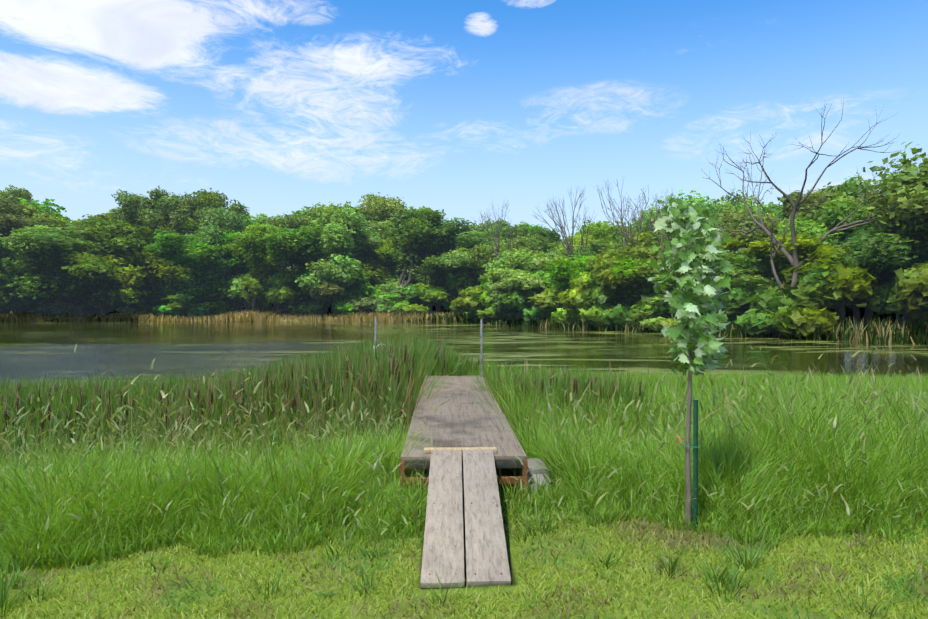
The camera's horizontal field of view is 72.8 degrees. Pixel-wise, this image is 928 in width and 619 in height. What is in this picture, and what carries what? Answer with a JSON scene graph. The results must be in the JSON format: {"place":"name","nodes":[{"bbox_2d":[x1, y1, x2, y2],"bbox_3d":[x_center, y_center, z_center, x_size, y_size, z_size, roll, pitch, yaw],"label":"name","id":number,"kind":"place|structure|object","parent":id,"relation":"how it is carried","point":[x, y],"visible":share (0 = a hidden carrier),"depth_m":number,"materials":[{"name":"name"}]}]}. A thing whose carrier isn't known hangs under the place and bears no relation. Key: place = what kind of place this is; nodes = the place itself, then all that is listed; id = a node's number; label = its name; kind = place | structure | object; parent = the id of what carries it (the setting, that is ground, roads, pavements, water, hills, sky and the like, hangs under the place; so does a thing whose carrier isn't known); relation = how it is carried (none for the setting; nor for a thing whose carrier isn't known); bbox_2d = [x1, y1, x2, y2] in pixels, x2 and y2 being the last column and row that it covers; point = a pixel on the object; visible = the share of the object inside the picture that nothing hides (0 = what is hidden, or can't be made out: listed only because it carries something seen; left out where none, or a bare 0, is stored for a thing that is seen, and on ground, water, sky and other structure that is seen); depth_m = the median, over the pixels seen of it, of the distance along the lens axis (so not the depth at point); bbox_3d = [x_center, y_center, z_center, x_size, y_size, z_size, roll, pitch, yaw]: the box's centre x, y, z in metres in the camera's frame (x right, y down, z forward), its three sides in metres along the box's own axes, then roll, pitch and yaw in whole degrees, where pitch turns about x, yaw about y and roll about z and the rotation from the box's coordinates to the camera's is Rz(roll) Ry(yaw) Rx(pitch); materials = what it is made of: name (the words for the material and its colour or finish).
{"place":"outdoors","nodes":[
{"label":"outdoors","id":0,"kind":"place"},
{"bbox_2d":[0,321,927,388],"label":"pond water","id":1,"kind":"structure","parent":0,"point":[33,349],"depth_m":35.12,"materials":[{"name":"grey liquid"}]},
{"bbox_2d":[0,291,927,618],"bbox_3d":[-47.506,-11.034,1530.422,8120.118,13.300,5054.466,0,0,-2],"label":"ground","id":2,"kind":"structure","parent":0,"point":[516,575],"depth_m":4.00,"materials":[{"name":"green plant"}]},
{"bbox_2d":[0,185,38,208],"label":"tree","id":3,"kind":"object","parent":2,"relation":"on","point":[21,193],"visible":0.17,"depth_m":147.33,"materials":[{"name":"green plant"}]},
{"bbox_2d":[0,196,42,240],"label":"tree","id":4,"kind":"object","parent":2,"relation":"on","point":[10,217],"visible":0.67,"depth_m":102.97,"materials":[{"name":"green plant"}]},
{"bbox_2d":[0,249,59,313],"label":"tree","id":5,"kind":"object","parent":2,"relation":"on","point":[9,271],"visible":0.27,"depth_m":97.32,"materials":[{"name":"green plant"}]},
{"bbox_2d":[14,204,74,230],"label":"tree","id":6,"kind":"object","parent":2,"relation":"on","point":[44,218],"visible":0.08,"depth_m":112.75,"materials":[{"name":"green plant"}]},
{"bbox_2d":[17,198,75,225],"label":"tree","id":7,"kind":"object","parent":2,"relation":"on","point":[46,205],"visible":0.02,"depth_m":128.92,"materials":[{"name":"green plant"}]},
{"bbox_2d":[0,224,106,315],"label":"tree","id":8,"kind":"object","parent":2,"relation":"on","point":[38,246],"visible":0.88,"depth_m":92.90,"materials":[{"name":"green plant"}]},
{"bbox_2d":[61,295,105,315],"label":"tree","id":9,"kind":"object","parent":2,"relation":"on","point":[102,310],"depth_m":105.01,"materials":[{"name":"green plant"}]},
{"bbox_2d":[6,215,162,299],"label":"tree","id":10,"kind":"object","parent":2,"relation":"on","point":[85,266],"visible":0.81,"depth_m":95.63,"materials":[{"name":"green plant"}]},
{"bbox_2d":[69,214,176,255],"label":"tree","id":11,"kind":"object","parent":2,"relation":"on","point":[106,217],"visible":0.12,"depth_m":102.82,"materials":[{"name":"green plant"}]},
{"bbox_2d":[103,302,155,313],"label":"tree","id":12,"kind":"object","parent":2,"relation":"on","point":[140,307],"visible":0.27,"depth_m":104.39,"materials":[{"name":"green plant"}]},
{"bbox_2d":[83,242,192,307],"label":"tree","id":13,"kind":"object","parent":2,"relation":"on","point":[134,263],"visible":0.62,"depth_m":99.77,"materials":[{"name":"green plant"}]},
{"bbox_2d":[108,186,192,238],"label":"tree","id":14,"kind":"object","parent":2,"relation":"on","point":[155,207],"visible":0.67,"depth_m":110.12,"materials":[{"name":"green plant"}]},
{"bbox_2d":[146,291,196,310],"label":"tree","id":15,"kind":"object","parent":2,"relation":"on","point":[154,299],"visible":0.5,"depth_m":101.92,"materials":[{"name":"green plant"}]},
{"bbox_2d":[105,262,250,290],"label":"tree","id":16,"kind":"object","parent":2,"relation":"on","point":[235,270],"visible":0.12,"depth_m":107.55,"materials":[{"name":"green plant"}]},
{"bbox_2d":[157,282,209,317],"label":"tree","id":17,"kind":"object","parent":2,"relation":"on","point":[198,310],"visible":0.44,"depth_m":102.51,"materials":[{"name":"green plant"}]},
{"bbox_2d":[151,284,222,316],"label":"tree","id":18,"kind":"object","parent":2,"relation":"on","point":[162,309],"visible":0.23,"depth_m":101.72,"materials":[{"name":"green plant"}]},
{"bbox_2d":[143,226,253,283],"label":"tree","id":19,"kind":"object","parent":2,"relation":"on","point":[203,256],"visible":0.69,"depth_m":100.50,"materials":[{"name":"green plant"}]},
{"bbox_2d":[175,276,233,315],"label":"tree","id":20,"kind":"object","parent":2,"relation":"on","point":[211,294],"visible":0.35,"depth_m":103.00,"materials":[{"name":"green plant"}]},
{"bbox_2d":[172,188,251,233],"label":"tree","id":21,"kind":"object","parent":2,"relation":"on","point":[203,199],"visible":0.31,"depth_m":126.28,"materials":[{"name":"green plant"}]},
{"bbox_2d":[178,204,253,290],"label":"tree","id":22,"kind":"object","parent":2,"relation":"on","point":[214,220],"visible":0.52,"depth_m":105.41,"materials":[{"name":"green plant"}]},
{"bbox_2d":[201,294,245,314],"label":"tree","id":23,"kind":"object","parent":2,"relation":"on","point":[217,307],"visible":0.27,"depth_m":104.47,"materials":[{"name":"green plant"}]},
{"bbox_2d":[217,272,249,313],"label":"tree","id":24,"kind":"object","parent":2,"relation":"on","point":[235,291],"visible":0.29,"depth_m":104.23,"materials":[{"name":"green plant"}]},
{"bbox_2d":[240,271,272,314],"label":"tree","id":25,"kind":"object","parent":2,"relation":"on","point":[252,286],"visible":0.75,"depth_m":101.88,"materials":[{"name":"green plant"}]},
{"bbox_2d":[220,222,308,311],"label":"tree","id":26,"kind":"object","parent":2,"relation":"on","point":[258,252],"visible":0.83,"depth_m":98.89,"materials":[{"name":"green plant"}]},
{"bbox_2d":[245,206,306,268],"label":"tree","id":27,"kind":"object","parent":2,"relation":"on","point":[260,220],"depth_m":127.10,"materials":[{"name":"green plant"}]},
{"bbox_2d":[269,288,310,313],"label":"tree","id":28,"kind":"object","parent":2,"relation":"on","point":[301,297],"visible":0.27,"depth_m":104.84,"materials":[{"name":"green plant"}]},
{"bbox_2d":[262,269,324,315],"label":"tree","id":29,"kind":"object","parent":2,"relation":"on","point":[280,291],"visible":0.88,"depth_m":101.60,"materials":[{"name":"green plant"}]},
{"bbox_2d":[262,211,326,271],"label":"tree","id":30,"kind":"object","parent":2,"relation":"on","point":[294,222],"visible":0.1,"depth_m":108.53,"materials":[{"name":"green plant"}]},
{"bbox_2d":[291,268,330,313],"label":"tree","id":31,"kind":"object","parent":2,"relation":"on","point":[324,304],"visible":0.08,"depth_m":103.85,"materials":[{"name":"green plant"}]},
{"bbox_2d":[261,224,374,301],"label":"tree","id":32,"kind":"object","parent":2,"relation":"on","point":[308,247],"visible":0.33,"depth_m":99.72,"materials":[{"name":"green plant"}]},
{"bbox_2d":[0,330,665,472],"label":"cattails","id":33,"kind":"object","parent":2,"relation":"on","point":[402,370],"visible":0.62,"depth_m":8.29,"materials":[{"name":"green plant"}]},
{"bbox_2d":[306,270,377,313],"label":"tree","id":34,"kind":"object","parent":2,"relation":"on","point":[328,290],"visible":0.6,"depth_m":100.13,"materials":[{"name":"green plant"}]},
{"bbox_2d":[294,202,393,312],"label":"tree","id":35,"kind":"object","parent":2,"relation":"on","point":[343,228],"visible":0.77,"depth_m":102.15,"materials":[{"name":"green plant"}]},
{"bbox_2d":[330,281,376,315],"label":"tree","id":36,"kind":"object","parent":2,"relation":"on","point":[340,307],"visible":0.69,"depth_m":102.89,"materials":[{"name":"green plant"}]},
{"bbox_2d":[322,216,385,263],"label":"tree","id":37,"kind":"object","parent":2,"relation":"on","point":[362,243],"visible":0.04,"depth_m":110.32,"materials":[{"name":"green plant"}]},
{"bbox_2d":[358,235,393,276],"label":"tree","id":38,"kind":"object","parent":2,"relation":"on","point":[367,254],"visible":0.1,"depth_m":113.71,"materials":[{"name":"green plant"}]},
{"bbox_2d":[363,218,389,238],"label":"tree","id":39,"kind":"object","parent":2,"relation":"on","point":[376,227],"visible":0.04,"depth_m":117.41,"materials":[{"name":"green plant"}]},
{"bbox_2d":[356,192,415,224],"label":"tree","id":40,"kind":"object","parent":2,"relation":"on","point":[382,208],"visible":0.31,"depth_m":127.35,"materials":[{"name":"green plant"}]},
{"bbox_2d":[374,283,403,314],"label":"tree","id":41,"kind":"object","parent":2,"relation":"on","point":[382,304],"visible":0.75,"depth_m":103.87,"materials":[{"name":"green plant"}]},
{"bbox_2d":[369,289,409,313],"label":"tree","id":42,"kind":"object","parent":2,"relation":"on","point":[376,292],"visible":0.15,"depth_m":104.51,"materials":[{"name":"green plant"}]},
{"bbox_2d":[359,235,451,286],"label":"tree","id":43,"kind":"object","parent":2,"relation":"on","point":[383,251],"visible":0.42,"depth_m":110.56,"materials":[{"name":"green plant"}]},
{"bbox_2d":[375,261,443,310],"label":"tree","id":44,"kind":"object","parent":2,"relation":"on","point":[394,276],"visible":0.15,"depth_m":111.56,"materials":[{"name":"green plant"}]},
{"bbox_2d":[401,283,436,314],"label":"tree","id":45,"kind":"object","parent":2,"relation":"on","point":[409,293],"visible":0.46,"depth_m":105.28,"materials":[{"name":"green plant"}]},
{"bbox_2d":[390,282,451,315],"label":"tree","id":46,"kind":"object","parent":2,"relation":"on","point":[441,294],"visible":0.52,"depth_m":102.52,"materials":[{"name":"green plant"}]},
{"bbox_2d":[381,207,476,287],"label":"tree","id":47,"kind":"object","parent":2,"relation":"on","point":[422,231],"visible":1,"depth_m":107.00,"materials":[{"name":"green plant"}]},
{"bbox_2d":[396,247,481,276],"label":"tree","id":48,"kind":"object","parent":2,"relation":"on","point":[455,259],"visible":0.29,"depth_m":99.99,"materials":[{"name":"green plant"}]},
{"bbox_2d":[409,253,480,312],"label":"tree","id":49,"kind":"object","parent":2,"relation":"on","point":[431,273],"visible":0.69,"depth_m":104.73,"materials":[{"name":"green plant"}]},
{"bbox_2d":[374,318,548,587],"bbox_3d":[0.012,1.550,8.379,2.216,2.731,8.781,0,0,-10],"label":"dock","id":50,"kind":"object","parent":2,"relation":"on","point":[478,448],"visible":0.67,"depth_m":5.51,"materials":[{"name":"grey wood"}]},
{"bbox_2d":[443,270,480,308],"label":"tree","id":51,"kind":"object","parent":2,"relation":"on","point":[463,282],"visible":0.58,"depth_m":103.24,"materials":[{"name":"green plant"}]},
{"bbox_2d":[0,312,927,618],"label":"meadow grass","id":52,"kind":"structure","parent":2,"relation":"on","point":[812,474],"depth_m":5.16,"materials":[{"name":"green plant"}]},
{"bbox_2d":[0,308,927,344],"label":"reeds","id":53,"kind":"object","parent":2,"relation":"on","point":[876,332],"visible":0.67,"depth_m":84.96,"materials":[{"name":"green plant"}]},
{"bbox_2d":[443,230,501,306],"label":"tree","id":54,"kind":"object","parent":2,"relation":"on","point":[470,239],"visible":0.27,"depth_m":110.92,"materials":[{"name":"green plant"}]},
{"bbox_2d":[451,287,500,321],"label":"tree","id":55,"kind":"object","parent":2,"relation":"on","point":[467,302],"visible":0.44,"depth_m":85.24,"materials":[{"name":"green plant"}]},
{"bbox_2d":[455,218,511,237],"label":"tree","id":56,"kind":"object","parent":2,"relation":"on","point":[505,224],"visible":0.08,"depth_m":130.57,"materials":[{"name":"green plant"}]},
{"bbox_2d":[472,280,518,321],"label":"tree","id":57,"kind":"object","parent":2,"relation":"on","point":[484,300],"visible":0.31,"depth_m":84.88,"materials":[{"name":"green plant"}]},
{"bbox_2d":[469,199,522,265],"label":"tree","id":58,"kind":"object","parent":2,"relation":"on","point":[498,240],"visible":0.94,"depth_m":89.33,"materials":[{"name":"grey plant"}]},
{"bbox_2d":[491,293,523,318],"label":"tree","id":59,"kind":"object","parent":2,"relation":"on","point":[499,305],"visible":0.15,"depth_m":81.08,"materials":[{"name":"green plant"}]},
{"bbox_2d":[467,232,558,280],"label":"tree","id":60,"kind":"object","parent":2,"relation":"on","point":[484,254],"visible":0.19,"depth_m":96.22,"materials":[{"name":"green plant"}]},
{"bbox_2d":[485,255,558,293],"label":"tree","id":61,"kind":"object","parent":2,"relation":"on","point":[512,280],"visible":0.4,"depth_m":74.27,"materials":[{"name":"green plant"}]},
{"bbox_2d":[481,247,565,291],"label":"tree","id":62,"kind":"object","parent":2,"relation":"on","point":[511,264],"visible":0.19,"depth_m":76.83,"materials":[{"name":"green plant"}]},
{"bbox_2d":[486,224,563,253],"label":"tree","id":63,"kind":"object","parent":2,"relation":"on","point":[552,235],"visible":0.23,"depth_m":101.53,"materials":[{"name":"green plant"}]},
{"bbox_2d":[501,269,555,325],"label":"tree","id":64,"kind":"object","parent":2,"relation":"on","point":[519,300],"visible":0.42,"depth_m":73.88,"materials":[{"name":"green plant"}]},
{"bbox_2d":[528,287,563,310],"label":"tree","id":65,"kind":"object","parent":2,"relation":"on","point":[546,299],"visible":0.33,"depth_m":69.80,"materials":[{"name":"green plant"}]},
{"bbox_2d":[532,187,596,259],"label":"tree","id":66,"kind":"object","parent":2,"relation":"on","point":[569,248],"visible":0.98,"depth_m":70.49,"materials":[{"name":"grey plant"}]},
{"bbox_2d":[551,286,586,325],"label":"tree","id":67,"kind":"object","parent":2,"relation":"on","point":[562,315],"visible":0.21,"depth_m":66.42,"materials":[{"name":"green plant"}]},
{"bbox_2d":[547,239,625,283],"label":"tree","id":68,"kind":"object","parent":2,"relation":"on","point":[594,248],"visible":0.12,"depth_m":73.55,"materials":[{"name":"green plant"}]},
{"bbox_2d":[566,234,609,244],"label":"tree","id":69,"kind":"object","parent":2,"relation":"on","point":[578,240],"depth_m":82.70,"materials":[{"name":"green plant"}]},
{"bbox_2d":[560,242,616,257],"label":"tree","id":70,"kind":"object","parent":2,"relation":"on","point":[575,247],"visible":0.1,"depth_m":76.36,"materials":[{"name":"green plant"}]},
{"bbox_2d":[557,270,622,327],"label":"tree","id":71,"kind":"object","parent":2,"relation":"on","point":[579,286],"visible":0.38,"depth_m":64.16,"materials":[{"name":"green plant"}]},
{"bbox_2d":[540,254,657,292],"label":"tree","id":72,"kind":"object","parent":2,"relation":"on","point":[563,270],"visible":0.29,"depth_m":66.56,"materials":[{"name":"green plant"}]},
{"bbox_2d":[557,220,643,251],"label":"tree","id":73,"kind":"object","parent":2,"relation":"on","point":[598,232],"visible":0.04,"depth_m":83.58,"materials":[{"name":"green plant"}]},
{"bbox_2d":[580,271,661,330],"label":"tree","id":74,"kind":"object","parent":2,"relation":"on","point":[601,296],"visible":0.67,"depth_m":60.95,"materials":[{"name":"green plant"}]},
{"bbox_2d":[586,230,673,290],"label":"tree","id":75,"kind":"object","parent":2,"relation":"on","point":[639,251],"visible":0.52,"depth_m":60.39,"materials":[{"name":"green plant"}]},
{"bbox_2d":[593,180,667,247],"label":"tree","id":76,"kind":"object","parent":2,"relation":"on","point":[625,234],"visible":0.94,"depth_m":64.03,"materials":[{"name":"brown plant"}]},
{"bbox_2d":[598,289,665,326],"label":"tree","id":77,"kind":"object","parent":2,"relation":"on","point":[629,302],"visible":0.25,"depth_m":60.24,"materials":[{"name":"green plant"}]},
{"bbox_2d":[630,294,674,319],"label":"tree","id":78,"kind":"object","parent":2,"relation":"on","point":[658,306],"visible":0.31,"depth_m":58.00,"materials":[{"name":"green plant"}]},
{"bbox_2d":[637,190,684,257],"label":"tree","id":79,"kind":"object","parent":2,"relation":"on","point":[660,218],"visible":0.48,"depth_m":58.40,"materials":[{"name":"grey plant"}]},
{"bbox_2d":[608,187,724,245],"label":"tree","id":80,"kind":"object","parent":2,"relation":"on","point":[700,201],"visible":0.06,"depth_m":75.24,"materials":[{"name":"green plant"}]},
{"bbox_2d":[639,293,715,331],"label":"tree","id":81,"kind":"object","parent":2,"relation":"on","point":[654,321],"visible":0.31,"depth_m":55.91,"materials":[{"name":"green plant"}]},
{"bbox_2d":[456,359,927,474],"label":"marsh grass","id":82,"kind":"structure","parent":2,"relation":"on","point":[669,385],"depth_m":8.91,"materials":[{"name":"green plant"}]},
{"bbox_2d":[648,196,735,529],"bbox_3d":[1.782,0.598,4.885,0.655,2.937,0.762,0,0,-2],"label":"sapling","id":83,"kind":"object","parent":2,"relation":"on","point":[688,241],"visible":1,"depth_m":4.80,"materials":[{"name":"green plant"}]},
{"bbox_2d":[611,516,775,552],"bbox_3d":[1.711,1.673,4.772,1.305,0.124,0.858,0,0,-2],"label":"soil patch","id":84,"kind":"object","parent":2,"relation":"on","point":[704,537],"visible":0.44,"depth_m":4.65,"materials":[{"name":"brown soil"}]},
{"bbox_2d":[647,245,776,292],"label":"tree","id":85,"kind":"object","parent":2,"relation":"on","point":[746,262],"visible":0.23,"depth_m":54.01,"materials":[{"name":"green plant"}]},
{"bbox_2d":[711,189,753,208],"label":"tree","id":86,"kind":"object","parent":2,"relation":"on","point":[736,202],"visible":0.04,"depth_m":110.36,"materials":[{"name":"green plant"}]},
{"bbox_2d":[706,285,767,325],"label":"tree","id":87,"kind":"object","parent":2,"relation":"on","point":[736,304],"visible":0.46,"depth_m":50.97,"materials":[{"name":"green plant"}]},
{"bbox_2d":[715,206,758,229],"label":"tree","id":88,"kind":"object","parent":2,"relation":"on","point":[727,219],"visible":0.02,"depth_m":68.21,"materials":[{"name":"green plant"}]},
{"bbox_2d":[710,192,763,214],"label":"tree","id":89,"kind":"object","parent":2,"relation":"on","point":[726,205],"visible":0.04,"depth_m":93.53,"materials":[{"name":"green plant"}]},
{"bbox_2d":[704,189,862,255],"bbox_3d":[29.058,-4.391,57.932,13.872,12.694,8.809,0,0,29],"label":"tree","id":90,"kind":"object","parent":2,"relation":"on","point":[816,197],"visible":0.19,"depth_m":56.19,"materials":[{"name":"green plant"}]},
{"bbox_2d":[740,232,853,273],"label":"tree","id":91,"kind":"object","parent":2,"relation":"on","point":[760,248],"visible":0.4,"depth_m":49.03,"materials":[{"name":"green plant"}]},
{"bbox_2d":[733,244,861,325],"bbox_3d":[28.948,-1.573,51.486,13.574,7.278,8.826,0,0,16],"label":"tree","id":92,"kind":"object","parent":2,"relation":"on","point":[765,273],"visible":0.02,"depth_m":50.25,"materials":[{"name":"green plant"}]},
{"bbox_2d":[701,100,901,295],"bbox_3d":[26.259,-5.945,47.789,15.064,17.396,14.186,0,0,10],"label":"tree","id":93,"kind":"object","parent":2,"relation":"on","point":[794,261],"visible":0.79,"depth_m":47.07,"materials":[{"name":"brown plant"}]},
{"bbox_2d":[733,260,891,337],"bbox_3d":[25.860,-0.053,47.346,10.823,8.136,6.177,0,0,-1],"label":"tree","id":94,"kind":"object","parent":2,"relation":"on","point":[806,291],"visible":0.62,"depth_m":46.06,"materials":[{"name":"green plant"}]},
{"bbox_2d":[764,182,869,243],"bbox_3d":[34.866,-5.362,58.382,12.869,13.529,9.119,-1,2,1],"label":"tree","id":95,"kind":"object","parent":2,"relation":"on","point":[845,187],"visible":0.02,"depth_m":58.23,"materials":[{"name":"green plant"}]},
{"bbox_2d":[765,244,880,337],"bbox_3d":[26.372,-0.458,46.176,7.722,8.636,7.689,0,0,24],"label":"tree","id":96,"kind":"object","parent":2,"relation":"on","point":[852,283],"visible":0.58,"depth_m":44.21,"materials":[{"name":"green plant"}]},
{"bbox_2d":[774,191,891,323],"bbox_3d":[32.568,-4.253,51.060,14.140,12.199,11.542,-1,0,-6],"label":"tree","id":97,"kind":"object","parent":2,"relation":"on","point":[841,209],"visible":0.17,"depth_m":50.58,"materials":[{"name":"green plant"}]},
{"bbox_2d":[841,172,875,191],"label":"tree","id":98,"kind":"object","parent":2,"relation":"on","point":[852,180],"visible":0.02,"depth_m":91.14,"materials":[{"name":"green plant"}]},
{"bbox_2d":[822,225,927,285],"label":"tree","id":99,"kind":"object","parent":2,"relation":"on","point":[880,253],"visible":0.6,"depth_m":42.82,"materials":[{"name":"green plant"}]},
{"bbox_2d":[849,142,927,242],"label":"tree","id":100,"kind":"object","parent":2,"relation":"on","point":[901,207],"visible":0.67,"depth_m":42.33,"materials":[{"name":"green plant"}]},
{"bbox_2d":[865,280,922,329],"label":"tree","id":101,"kind":"object","parent":2,"relation":"on","point":[883,298],"visible":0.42,"depth_m":43.44,"materials":[{"name":"green plant"}]},
{"bbox_2d":[882,239,927,272],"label":"tree","id":102,"kind":"object","parent":2,"relation":"on","point":[924,248],"visible":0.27,"depth_m":43.17,"materials":[{"name":"green plant"}]},
{"bbox_2d":[892,262,927,331],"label":"tree","id":103,"kind":"object","parent":2,"relation":"on","point":[912,282],"visible":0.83,"depth_m":40.77,"materials":[{"name":"green plant"}]},
{"bbox_2d":[0,0,927,243],"label":"sky","id":104,"kind":"structure","parent":0,"point":[461,108],"materials":[{"name":"blue"}]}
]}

